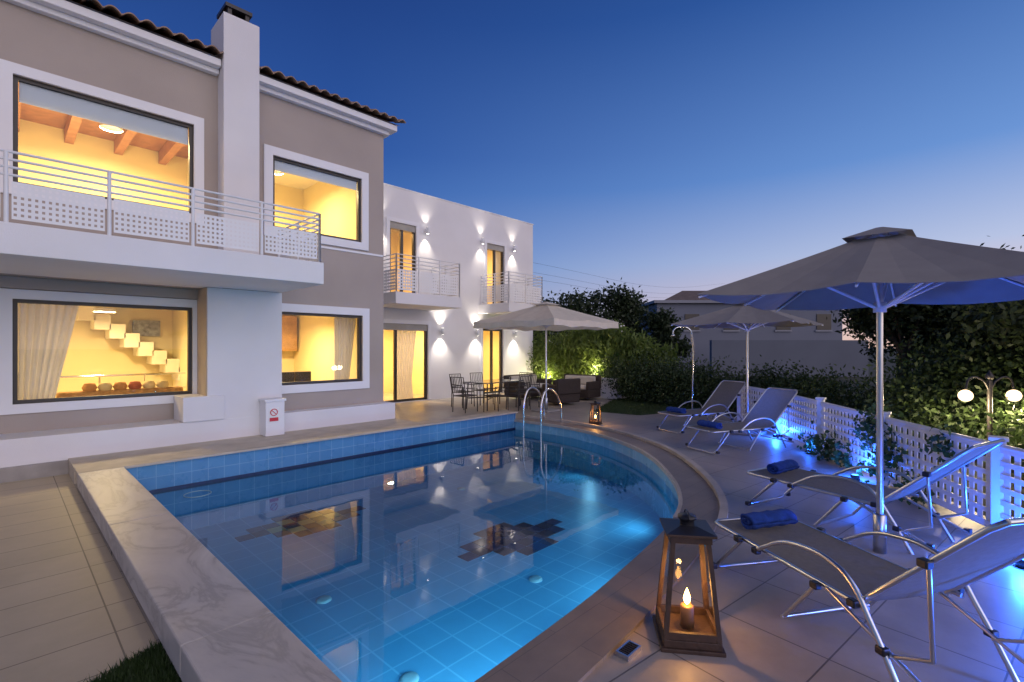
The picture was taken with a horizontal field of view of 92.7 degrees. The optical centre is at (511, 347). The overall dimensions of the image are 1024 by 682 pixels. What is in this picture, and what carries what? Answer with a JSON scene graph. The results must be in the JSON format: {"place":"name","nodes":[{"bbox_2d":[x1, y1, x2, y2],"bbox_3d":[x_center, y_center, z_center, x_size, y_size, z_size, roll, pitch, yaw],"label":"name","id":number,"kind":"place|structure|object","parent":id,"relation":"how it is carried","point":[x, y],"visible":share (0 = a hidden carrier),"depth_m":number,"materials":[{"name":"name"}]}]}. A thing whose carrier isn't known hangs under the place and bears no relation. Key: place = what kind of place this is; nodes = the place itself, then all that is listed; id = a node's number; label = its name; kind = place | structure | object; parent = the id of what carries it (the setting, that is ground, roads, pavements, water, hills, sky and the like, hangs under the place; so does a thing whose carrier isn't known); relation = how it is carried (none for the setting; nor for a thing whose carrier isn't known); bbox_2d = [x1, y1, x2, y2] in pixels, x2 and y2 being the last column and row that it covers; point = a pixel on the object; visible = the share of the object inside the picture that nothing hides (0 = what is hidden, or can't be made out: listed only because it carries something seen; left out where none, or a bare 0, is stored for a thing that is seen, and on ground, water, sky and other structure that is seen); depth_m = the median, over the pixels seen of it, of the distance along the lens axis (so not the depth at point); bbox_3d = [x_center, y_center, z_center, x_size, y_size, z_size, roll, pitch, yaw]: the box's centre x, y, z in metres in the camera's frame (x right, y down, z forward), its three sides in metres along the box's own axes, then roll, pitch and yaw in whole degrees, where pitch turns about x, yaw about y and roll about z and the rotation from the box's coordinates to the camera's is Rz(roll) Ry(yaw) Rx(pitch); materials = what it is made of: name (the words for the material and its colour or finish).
{"place":"outdoors","nodes":[
{"label":"outdoors","id":0,"kind":"place"},
{"bbox_2d":[0,474,157,681],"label":"patio floor","id":1,"kind":"structure","parent":0,"point":[70,610],"depth_m":3.36,"materials":[{"name":"tile"}]},
{"bbox_2d":[83,636,181,681],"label":"corner grass","id":2,"kind":"structure","parent":1,"relation":"on","point":[151,664],"depth_m":2.53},
{"bbox_2d":[18,119,187,210],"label":"living upper walls","id":3,"kind":"structure","parent":0,"point":[41,140],"depth_m":9.42,"materials":[{"name":"paint"}]},
{"bbox_2d":[20,103,187,158],"bbox_3d":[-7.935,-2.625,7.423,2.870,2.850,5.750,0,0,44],"label":"living upper ceiling","id":4,"kind":"structure","parent":0,"point":[35,114],"depth_m":9.01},
{"bbox_2d":[18,82,184,164],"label":"ceiling beams","id":5,"kind":"structure","parent":4,"relation":"attached to","point":[168,150],"depth_m":9.04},
{"bbox_2d":[99,123,122,132],"bbox_3d":[-6.941,-3.910,8.461,0.320,0.260,0.320,0,0,44],"label":"ceiling light","id":6,"kind":"object","parent":4,"relation":"hanging from","point":[110,128],"visible":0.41,"depth_m":8.54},
{"bbox_2d":[55,307,186,397],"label":"wall","id":7,"kind":"structure","parent":0,"point":[92,352],"depth_m":10.65,"materials":[{"name":"paint"}]},
{"bbox_2d":[132,320,159,335],"bbox_3d":[-8.218,-0.425,10.982,0.060,0.350,0.500,0,0,44],"label":"stair picture","id":8,"kind":"object","parent":7,"relation":"attached to","point":[146,328],"visible":0.86,"depth_m":10.96},
{"bbox_2d":[258,397,285,436],"bbox_3d":[-4.104,1.190,8.365,0.298,0.620,0.350,0,0,44],"label":"pool equipment box","id":9,"kind":"object","parent":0,"point":[271,416],"visible":1,"depth_m":8.26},
{"bbox_2d":[193,182,355,289],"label":"bedroom upper walls","id":10,"kind":"structure","parent":0,"point":[334,206],"depth_m":11.81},
{"bbox_2d":[275,172,319,189],"bbox_3d":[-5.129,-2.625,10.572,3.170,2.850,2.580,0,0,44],"label":"bedroom upper ceiling","id":11,"kind":"structure","parent":0,"point":[292,181],"depth_m":11.94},
{"bbox_2d":[282,315,356,380],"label":"kitchen lower walls","id":12,"kind":"structure","parent":0,"point":[314,353],"depth_m":12.11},
{"bbox_2d":[282,316,296,350],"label":"kitchen cabinets","id":13,"kind":"object","parent":12,"relation":"attached to","point":[289,333],"visible":0.18,"depth_m":12.54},
{"bbox_2d":[69,348,1023,642],"bbox_3d":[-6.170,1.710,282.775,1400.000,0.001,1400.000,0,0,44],"label":"ground","id":14,"kind":"structure","parent":0,"point":[887,362],"depth_m":9.67,"materials":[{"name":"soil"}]},
{"bbox_2d":[0,288,195,433],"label":"wall","id":15,"kind":"structure","parent":14,"relation":"on","point":[26,422],"depth_m":7.17,"materials":[{"name":"beige paint"}]},
{"bbox_2d":[0,288,196,414],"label":"window trim","id":16,"kind":"structure","parent":15,"relation":"attached to","point":[7,406],"depth_m":6.99,"materials":[{"name":"paint"}]},
{"bbox_2d":[0,275,197,299],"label":"floor soffit","id":17,"kind":"structure","parent":15,"relation":"attached to","point":[60,285],"depth_m":7.19,"materials":[{"name":"beige paint"}]},
{"bbox_2d":[12,299,191,403],"bbox_3d":[-6.114,0.060,7.445,0.070,1.440,2.100,0,0,44],"label":"window frame","id":18,"kind":"object","parent":15,"relation":"attached to","point":[15,302],"visible":0.98,"depth_m":7.21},
{"bbox_2d":[0,401,394,467],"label":"plinth","id":19,"kind":"structure","parent":14,"relation":"on","point":[27,448],"depth_m":7.29,"materials":[{"name":"white paint"}]},
{"bbox_2d":[174,394,223,422],"bbox_3d":[-5.082,0.973,7.931,0.590,0.385,0.570,0,0,44],"label":"plinth stub","id":20,"kind":"object","parent":19,"relation":"on","point":[192,407],"visible":0.89,"depth_m":7.72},
{"bbox_2d":[203,287,281,420],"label":"column","id":21,"kind":"structure","parent":19,"relation":"on","point":[244,351],"depth_m":8.18,"materials":[{"name":"white paint"}]},
{"bbox_2d":[197,288,206,395],"bbox_3d":[-5.090,0.110,8.009,0.570,2.120,0.008,0,0,44],"label":"column reveal","id":22,"kind":"object","parent":21,"relation":"attached to","point":[202,343],"depth_m":7.96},
{"bbox_2d":[282,295,383,410],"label":"wall","id":23,"kind":"structure","parent":14,"relation":"on","point":[374,393],"depth_m":9.97,"materials":[{"name":"beige paint"}]},
{"bbox_2d":[0,0,383,301],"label":"wall","id":24,"kind":"structure","parent":23,"relation":"on","point":[34,40],"depth_m":8.02,"materials":[{"name":"beige paint"}]},
{"bbox_2d":[0,59,203,222],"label":"window trim","id":25,"kind":"structure","parent":24,"relation":"attached to","point":[8,69],"depth_m":6.90,"materials":[{"name":"paint"}]},
{"bbox_2d":[13,75,192,212],"bbox_3d":[-5.915,-2.875,7.220,0.070,1.450,2.050,0,0,44],"label":"window frame","id":26,"kind":"object","parent":24,"relation":"attached to","point":[16,79],"visible":0.62,"depth_m":7.00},
{"bbox_2d":[19,82,187,144],"bbox_3d":[-5.927,-3.415,7.232,0.005,0.270,1.930,0,0,44],"label":"roller blind","id":27,"kind":"object","parent":26,"relation":"attached to","point":[61,103],"visible":1,"depth_m":7.13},
{"bbox_2d":[0,221,323,292],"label":"balcony slab","id":28,"kind":"structure","parent":24,"relation":"attached to","point":[32,250],"depth_m":6.12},
{"bbox_2d":[0,148,319,243],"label":"balcony rails","id":29,"kind":"object","parent":28,"relation":"on","point":[121,187],"visible":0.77,"depth_m":5.94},
{"bbox_2d":[3,150,320,261],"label":"balcony posts","id":30,"kind":"object","parent":28,"relation":"on","point":[6,193],"visible":0.86,"depth_m":5.64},
{"bbox_2d":[12,181,316,258],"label":"balcony perforated panels","id":31,"kind":"object","parent":30,"relation":"attached to","point":[47,205],"visible":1,"depth_m":5.92,"materials":[{"name":"white metal"}]},
{"bbox_2d":[280,235,317,260],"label":"balcony perforated panels","id":32,"kind":"object","parent":30,"relation":"attached to","point":[287,256],"visible":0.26,"depth_m":7.79,"materials":[{"name":"white metal"}]},
{"bbox_2d":[211,11,258,253],"bbox_3d":[-4.763,-3.385,8.401,0.700,4.190,0.550,0,0,44],"label":"chimney","id":33,"kind":"object","parent":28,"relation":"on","point":[235,39],"visible":0.54,"depth_m":8.13,"materials":[{"name":"white paint"}]},
{"bbox_2d":[217,1,251,21],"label":"chimney cap","id":34,"kind":"object","parent":33,"relation":"on","point":[236,11],"visible":0.3,"depth_m":8.26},
{"bbox_2d":[3,0,396,137],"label":"cornice","id":35,"kind":"structure","parent":24,"relation":"on","point":[70,13],"depth_m":7.60,"materials":[{"name":"paint"}]},
{"bbox_2d":[66,0,397,125],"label":"roof deck","id":36,"kind":"structure","parent":35,"relation":"on","point":[218,57],"depth_m":7.83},
{"bbox_2d":[71,0,223,54],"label":"roof tiles","id":37,"kind":"object","parent":36,"relation":"on","point":[129,17],"visible":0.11,"depth_m":7.46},
{"bbox_2d":[259,66,405,122],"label":"roof tiles","id":38,"kind":"object","parent":36,"relation":"on","point":[281,76],"visible":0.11,"depth_m":9.44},
{"bbox_2d":[264,144,368,250],"bbox_3d":[-3.699,-2.805,9.417,0.038,1.610,2.050,0,0,44],"label":"window trim","id":39,"kind":"structure","parent":24,"relation":"attached to","point":[270,151],"depth_m":9.46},
{"bbox_2d":[273,156,360,241],"bbox_3d":[-3.757,-2.805,9.473,0.070,1.310,1.750,0,0,44],"label":"window frame","id":40,"kind":"object","parent":24,"relation":"attached to","point":[358,181],"visible":0.68,"depth_m":9.66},
{"bbox_2d":[275,160,356,190],"bbox_3d":[-3.770,-3.320,9.485,0.005,0.180,1.630,0,0,44],"label":"roller blind","id":41,"kind":"object","parent":40,"relation":"attached to","point":[312,174],"visible":1,"depth_m":9.43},
{"bbox_2d":[274,238,382,256],"bbox_3d":[-3.558,-1.940,9.580,0.020,0.040,2.320,0,0,44],"label":"string course","id":42,"kind":"object","parent":24,"relation":"attached to","point":[345,250],"visible":0.64,"depth_m":9.87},
{"bbox_2d":[282,312,360,384],"bbox_3d":[-3.723,0.025,9.509,0.070,1.350,1.690,0,0,44],"label":"window frame","id":43,"kind":"object","parent":23,"relation":"attached to","point":[358,348],"visible":0.54,"depth_m":9.81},
{"bbox_2d":[282,303,369,393],"bbox_3d":[-3.623,0.025,9.497,0.038,1.650,1.870,0,0,44],"label":"window trim","id":44,"kind":"structure","parent":23,"relation":"attached to","point":[364,313],"depth_m":9.71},
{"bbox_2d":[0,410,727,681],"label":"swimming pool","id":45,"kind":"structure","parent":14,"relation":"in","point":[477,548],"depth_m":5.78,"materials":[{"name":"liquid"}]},
{"bbox_2d":[523,387,562,461],"bbox_3d":[0.683,1.668,10.836,0.541,1.564,0.761,0,0,44],"label":"pool ladder","id":46,"kind":"object","parent":45,"relation":"attached to","point":[531,438],"visible":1,"depth_m":10.73,"materials":[{"name":"silver metal"}]},
{"bbox_2d":[526,330,568,384],"bbox_3d":[1.429,0.363,19.295,2.963,2.751,2.326,0,0,44],"label":"lit bush","id":47,"kind":"object","parent":14,"relation":"on","point":[553,354],"visible":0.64,"depth_m":18.87,"materials":[{"name":"green plant"}]},
{"bbox_2d":[533,290,563,361],"bbox_3d":[1.277,-0.529,23.637,3.353,4.579,3.916,0,0,44],"label":"garden tree","id":48,"kind":"object","parent":14,"relation":"on","point":[546,300],"visible":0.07,"depth_m":22.97,"materials":[{"name":"green plant"}]},
{"bbox_2d":[547,287,622,341],"bbox_3d":[3.371,-0.609,23.169,3.694,4.737,3.768,0,0,44],"label":"garden tree","id":49,"kind":"object","parent":14,"relation":"on","point":[574,302],"visible":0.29,"depth_m":22.56,"materials":[{"name":"green plant"}]},
{"bbox_2d":[552,317,683,388],"bbox_3d":[3.598,0.318,17.170,5.002,2.958,2.342,0,0,44],"label":"bamboo shrub","id":50,"kind":"object","parent":14,"relation":"on","point":[585,349],"visible":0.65,"depth_m":16.94,"materials":[{"name":"green plant"}]},
{"bbox_2d":[599,277,652,338],"bbox_3d":[5.721,-0.749,23.213,2.896,5.016,2.555,0,0,44],"label":"garden tree","id":51,"kind":"object","parent":14,"relation":"on","point":[630,308],"visible":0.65,"depth_m":22.80,"materials":[{"name":"green plant"}]},
{"bbox_2d":[643,304,692,358],"bbox_3d":[6.830,-0.100,21.937,2.300,3.723,1.735,0,0,-3],"label":"garden tree","id":52,"kind":"object","parent":14,"relation":"on","point":[661,321],"visible":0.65,"depth_m":21.65,"materials":[{"name":"green plant"}]},
{"bbox_2d":[583,348,820,410],"bbox_3d":[5.043,0.822,14.476,7.619,1.814,2.844,0,0,44],"label":"hedge","id":53,"kind":"object","parent":14,"relation":"on","point":[655,384],"visible":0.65,"depth_m":14.12,"materials":[{"name":"green plant"}]},
{"bbox_2d":[763,306,1023,477],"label":"garden shrubs","id":54,"kind":"object","parent":14,"relation":"on","point":[928,397],"visible":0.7,"depth_m":8.44,"materials":[{"name":"green plant"}]},
{"bbox_2d":[826,304,1004,387],"bbox_3d":[8.732,-0.118,10.703,3.114,3.761,3.208,0,0,44],"label":"broadleaf tree","id":55,"kind":"object","parent":14,"relation":"on","point":[861,321],"visible":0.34,"depth_m":10.75,"materials":[{"name":"green plant"}]},
{"bbox_2d":[859,333,1002,370],"bbox_3d":[11.336,-0.327,12.593,4.019,4.177,3.964,0,0,44],"label":"broadleaf tree","id":56,"kind":"object","parent":14,"relation":"on","point":[872,348],"visible":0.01,"depth_m":13.68,"materials":[{"name":"green plant"}]},
{"bbox_2d":[896,235,1023,406],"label":"broadleaf tree","id":57,"kind":"object","parent":14,"relation":"on","point":[957,330],"visible":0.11,"depth_m":9.71,"materials":[{"name":"green plant"}]},
{"bbox_2d":[932,300,1023,397],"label":"broadleaf tree","id":58,"kind":"object","parent":14,"relation":"on","point":[1001,319],"visible":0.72,"depth_m":7.95,"materials":[{"name":"green plant"}]},
{"bbox_2d":[958,370,1021,440],"bbox_3d":[6.503,1.005,6.649,0.816,1.390,0.157,0,0,0],"label":"globe street lamp","id":59,"kind":"object","parent":14,"relation":"on","point":[968,395],"visible":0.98,"depth_m":6.63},
{"bbox_2d":[74,393,1023,681],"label":"pool deck","id":60,"kind":"structure","parent":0,"point":[762,641],"depth_m":3.23,"materials":[{"name":"tile"}]},
{"bbox_2d":[449,373,474,407],"bbox_3d":[-1.440,1.235,13.969,0.567,0.930,0.508,0,0,38],"label":"dining chair","id":61,"kind":"object","parent":60,"relation":"on","point":[460,391],"visible":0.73,"depth_m":13.94,"materials":[{"name":"metal"}]},
{"bbox_2d":[384,183,541,402],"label":"villa wing","id":62,"kind":"structure","parent":60,"relation":"on","point":[453,271],"depth_m":16.55,"materials":[{"name":"paint"}]},
{"bbox_2d":[397,330,415,399],"bbox_3d":[-3.329,0.425,15.539,0.093,2.450,0.744,0,0,44],"label":"curtain","id":63,"kind":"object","parent":62,"relation":"in","point":[405,339],"depth_m":15.47,"materials":[{"name":"fabric"}]},
{"bbox_2d":[492,251,499,302],"bbox_3d":[-0.579,-2.625,18.412,0.093,2.350,0.400,0,0,44],"label":"curtain door","id":64,"kind":"structure","parent":62,"relation":"in","point":[497,253],"depth_m":18.41,"materials":[{"name":"fabric"}]},
{"bbox_2d":[450,377,477,412],"bbox_3d":[-1.266,1.235,12.840,0.508,0.930,0.567,0,0,36],"label":"dining chair","id":65,"kind":"object","parent":60,"relation":"on","point":[463,395],"visible":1,"depth_m":12.76,"materials":[{"name":"metal"}]},
{"bbox_2d":[470,372,493,405],"bbox_3d":[-0.916,1.235,14.589,0.508,0.930,0.567,0,0,-41],"label":"dining chair","id":66,"kind":"object","parent":60,"relation":"on","point":[480,390],"visible":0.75,"depth_m":14.61,"materials":[{"name":"metal"}]},
{"bbox_2d":[464,379,522,410],"bbox_3d":[-0.513,1.326,13.781,0.900,0.751,1.600,0,0,38],"label":"dining table","id":67,"kind":"object","parent":60,"relation":"on","point":[492,381],"visible":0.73,"depth_m":13.51,"materials":[{"name":"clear glass"}]},
{"bbox_2d":[483,376,510,411],"bbox_3d":[-0.381,1.235,12.835,0.567,0.930,0.508,0,0,35],"label":"dining chair","id":68,"kind":"object","parent":60,"relation":"on","point":[495,395],"visible":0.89,"depth_m":12.77,"materials":[{"name":"metal"}]},
{"bbox_2d":[506,376,532,410],"bbox_3d":[0.203,1.235,13.300,0.508,0.930,0.567,0,0,-44],"label":"dining chair","id":69,"kind":"object","parent":60,"relation":"on","point":[518,393],"visible":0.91,"depth_m":13.18,"materials":[{"name":"metal"}]},
{"bbox_2d":[503,373,551,397],"bbox_3d":[0.547,1.270,16.363,0.800,0.700,1.700,0,0,38],"label":"wicker sofa","id":70,"kind":"object","parent":60,"relation":"on","point":[516,377],"visible":0.43,"depth_m":16.01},
{"bbox_2d":[516,375,540,408],"bbox_3d":[0.472,1.235,13.797,0.508,0.930,0.567,0,0,-38],"label":"dining chair","id":71,"kind":"object","parent":60,"relation":"on","point":[534,384],"visible":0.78,"depth_m":13.72,"materials":[{"name":"metal"}]},
{"bbox_2d":[473,302,618,412],"bbox_3d":[0.906,0.249,12.949,2.734,2.903,2.734,0,0,44],"label":"patio umbrella","id":72,"kind":"object","parent":60,"relation":"on","point":[544,316],"visible":0.98,"depth_m":12.51,"materials":[{"name":"fabric"}]},
{"bbox_2d":[542,378,580,403],"bbox_3d":[1.462,1.270,14.514,0.850,0.700,0.800,0,0,-32],"label":"wicker sofa","id":73,"kind":"object","parent":60,"relation":"on","point":[568,390],"visible":0.91,"depth_m":14.19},
{"bbox_2d":[553,374,600,397],"bbox_3d":[2.137,1.270,16.117,1.400,0.700,0.800,0,0,40],"label":"wicker sofa","id":74,"kind":"object","parent":60,"relation":"on","point":[590,386],"visible":0.53,"depth_m":15.82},
{"bbox_2d":[589,401,602,424],"bbox_3d":[1.819,1.414,10.649,0.248,0.532,0.248,0,0,27],"label":"candle lantern","id":75,"kind":"object","parent":60,"relation":"on","point":[595,421],"visible":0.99,"depth_m":10.61,"materials":[{"name":"brown wood"}]},
{"bbox_2d":[595,377,619,398],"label":"planter wall","id":76,"kind":"structure","parent":60,"relation":"on","point":[607,391],"depth_m":16.09,"materials":[{"name":"paint"}]},
{"bbox_2d":[616,640,640,661],"bbox_3d":[0.648,1.687,2.716,0.080,0.026,0.140,0,0,44],"label":"solar deck light","id":77,"kind":"object","parent":60,"relation":"on","point":[628,650],"visible":1,"depth_m":2.70,"materials":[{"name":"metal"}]},
{"bbox_2d":[671,326,693,408],"bbox_3d":[4.415,0.578,12.598,0.653,2.243,0.199,0,0,3],"label":"outdoor shower","id":78,"kind":"object","parent":60,"relation":"on","point":[675,328],"visible":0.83,"depth_m":12.57,"materials":[{"name":"silver metal"}]},
{"bbox_2d":[652,508,725,657],"bbox_3d":[1.027,1.328,2.866,0.346,0.744,0.346,0,0,8],"label":"candle lantern","id":79,"kind":"object","parent":60,"relation":"on","point":[686,627],"visible":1,"depth_m":2.79,"materials":[{"name":"brown wood"}]},
{"bbox_2d":[657,380,745,433],"bbox_3d":[3.954,1.209,10.152,1.888,0.966,0.734,0,0,-25],"label":"sun lounger","id":80,"kind":"object","parent":60,"relation":"on","point":[722,397],"visible":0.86,"depth_m":10.30,"materials":[{"name":"fabric"}]},
{"bbox_2d":[666,406,686,413],"bbox_3d":[3.315,1.268,9.853,0.153,0.113,0.423,0,0,-30],"label":"rolled towel","id":81,"kind":"object","parent":80,"relation":"on","point":[676,410],"visible":1,"depth_m":9.78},
{"bbox_2d":[685,387,797,453],"bbox_3d":[3.911,1.209,8.289,1.888,0.966,0.734,0,0,-21],"label":"sun lounger","id":82,"kind":"object","parent":60,"relation":"on","point":[768,408],"visible":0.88,"depth_m":8.37,"materials":[{"name":"fabric"}]},
{"bbox_2d":[697,420,722,428],"bbox_3d":[3.254,1.268,8.034,0.153,0.113,0.423,0,0,-26],"label":"rolled towel","id":83,"kind":"object","parent":82,"relation":"on","point":[710,424],"visible":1,"depth_m":7.96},
{"bbox_2d":[671,303,822,436],"bbox_3d":[4.635,0.388,9.614,2.163,2.624,2.163,0,0,44],"label":"patio umbrella","id":84,"kind":"object","parent":60,"relation":"on","point":[747,318],"visible":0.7,"depth_m":9.44,"materials":[{"name":"fabric"}]},
{"bbox_2d":[697,227,1023,568],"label":"patio umbrella","id":85,"kind":"object","parent":60,"relation":"on","point":[879,270],"visible":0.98,"depth_m":3.82,"materials":[{"name":"fabric"}]},
{"bbox_2d":[713,517,1023,681],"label":"sun lounger","id":86,"kind":"object","parent":60,"relation":"on","point":[854,577],"visible":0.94,"depth_m":2.60,"materials":[{"name":"fabric"}]},
{"bbox_2d":[740,509,797,529],"bbox_3d":[1.895,1.268,3.605,0.423,0.113,0.153,0,0,-17],"label":"rolled towel","id":87,"kind":"object","parent":86,"relation":"on","point":[766,519],"visible":1,"depth_m":3.56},
{"bbox_2d":[745,439,1004,554],"bbox_3d":[3.215,1.209,4.564,0.734,0.966,1.888,0,0,-29],"label":"sun lounger","id":88,"kind":"object","parent":60,"relation":"on","point":[844,489],"visible":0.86,"depth_m":4.33,"materials":[{"name":"fabric"}]},
{"bbox_2d":[767,459,799,473],"bbox_3d":[2.877,1.268,5.182,0.423,0.113,0.153,0,0,-33],"label":"rolled towel","id":89,"kind":"object","parent":88,"relation":"on","point":[784,466],"visible":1,"depth_m":5.11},
{"bbox_2d":[737,386,1023,525],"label":"lattice fence","id":90,"kind":"object","parent":60,"relation":"on","point":[999,506],"visible":0.56,"depth_m":5.12,"materials":[{"name":"wood"}]},
{"bbox_2d":[797,400,968,508],"bbox_3d":[4.604,1.185,6.403,0.764,1.072,3.442,0,0,11],"label":"climbing ivy","id":91,"kind":"object","parent":60,"relation":"on","point":[827,453],"visible":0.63,"depth_m":6.04,"materials":[{"name":"green plant"}]},
{"bbox_2d":[98,0,1023,347],"label":"sky","id":92,"kind":"structure","parent":0,"point":[682,145],"materials":[{"name":"blue"}]},
{"bbox_2d":[593,398,700,414],"bbox_3d":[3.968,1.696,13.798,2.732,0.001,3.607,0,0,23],"label":"lawn","id":93,"kind":"structure","parent":0,"point":[612,405],"depth_m":13.50,"materials":[{"name":"plant"}]},
{"bbox_2d":[631,303,841,371],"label":"building","id":94,"kind":"structure","parent":0,"point":[703,338],"depth_m":34.00,"materials":[{"name":"paint"}]},
{"bbox_2d":[641,300,719,305],"bbox_3d":[16.397,-3.150,38.499,13.155,0.200,9.600,0,0,0],"label":"roof cap","id":95,"kind":"object","parent":94,"relation":"on","point":[677,301],"visible":0.15,"depth_m":33.70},
{"bbox_2d":[665,291,709,299],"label":"hip roof","id":96,"kind":"structure","parent":95,"relation":"on","point":[687,295],"depth_m":35.40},
{"bbox_2d":[817,314,830,329],"bbox_3d":[21.693,-1.750,33.969,0.999,1.100,0.040,0,0,0],"label":"window","id":97,"kind":"structure","parent":94,"relation":"attached to","point":[823,320],"depth_m":33.95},
{"bbox_2d":[710,340,867,376],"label":"wall","id":98,"kind":"structure","parent":0,"point":[819,354],"depth_m":28.00,"materials":[{"name":"paint"}]},
{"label":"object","id":99,"kind":"structure","parent":0,"visible":0},
{"bbox_2d":[56,386,182,397],"bbox_3d":[-6.871,1.160,8.585,0.800,0.880,1.700,0,0,44],"label":"table","id":100,"kind":"object","parent":99,"relation":"on","point":[107,392],"visible":0.23,"depth_m":8.23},
{"bbox_2d":[82,383,96,390],"bbox_3d":[-6.965,0.670,8.052,0.200,0.160,0.200,0,0,44],"label":"cushion","id":101,"kind":"object","parent":100,"relation":"on","point":[89,386],"visible":0.92,"depth_m":7.99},
{"bbox_2d":[97,382,112,390],"bbox_3d":[-6.827,0.670,8.197,0.200,0.160,0.200,0,0,44],"label":"cushion","id":102,"kind":"object","parent":100,"relation":"on","point":[105,386],"visible":0.93,"depth_m":8.13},
{"bbox_2d":[113,382,126,389],"bbox_3d":[-6.689,0.670,8.341,0.200,0.160,0.200,0,0,44],"label":"cushion","id":103,"kind":"object","parent":100,"relation":"on","point":[120,386],"visible":0.92,"depth_m":8.28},
{"bbox_2d":[56,372,185,393],"bbox_3d":[-7.679,1.065,9.621,0.040,1.069,2.120,0,0,44],"label":"dining table","id":104,"kind":"object","parent":99,"relation":"on","point":[100,376],"visible":0.34,"depth_m":9.58,"materials":[{"name":"wood"}]},
{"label":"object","id":105,"kind":"object","parent":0,"visible":0},
{"bbox_2d":[18,303,78,399],"bbox_3d":[-6.783,0.300,7.159,0.093,2.200,0.722,0,0,44],"label":"curtain","id":106,"kind":"object","parent":105,"relation":"hanging from","point":[44,333],"visible":0.66,"depth_m":7.11,"materials":[{"name":"fabric"}]},
{"bbox_2d":[75,306,179,380],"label":"staircase","id":107,"kind":"structure","parent":105,"relation":"attached to","point":[118,331],"depth_m":10.31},
{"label":"kitchen lower floor","id":108,"kind":"structure","parent":0,"visible":0},
{"bbox_2d":[282,372,294,381],"bbox_3d":[-4.829,0.860,10.299,0.380,0.680,0.340,0,0,44],"label":"kitchen chair","id":109,"kind":"object","parent":108,"relation":"on","point":[288,376],"visible":0.12,"depth_m":10.20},
{"bbox_3d":[-5.345,0.340,10.779,3.770,2.520,2.580,0,0,44],"label":"kitchen","id":110,"kind":"object","parent":108,"relation":"on","visible":0},
{"bbox_2d":[295,371,310,381],"bbox_3d":[-4.587,0.860,10.552,0.380,0.680,0.340,0,0,44],"label":"kitchen chair","id":111,"kind":"object","parent":110,"relation":"on","point":[303,376],"visible":0.26,"depth_m":10.42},
{"bbox_2d":[334,317,355,379],"bbox_3d":[-3.493,0.300,10.262,0.093,2.200,0.495,0,0,44],"label":"curtain","id":112,"kind":"object","parent":110,"relation":"hanging from","point":[344,329],"visible":0.56,"depth_m":10.21,"materials":[{"name":"fabric"}]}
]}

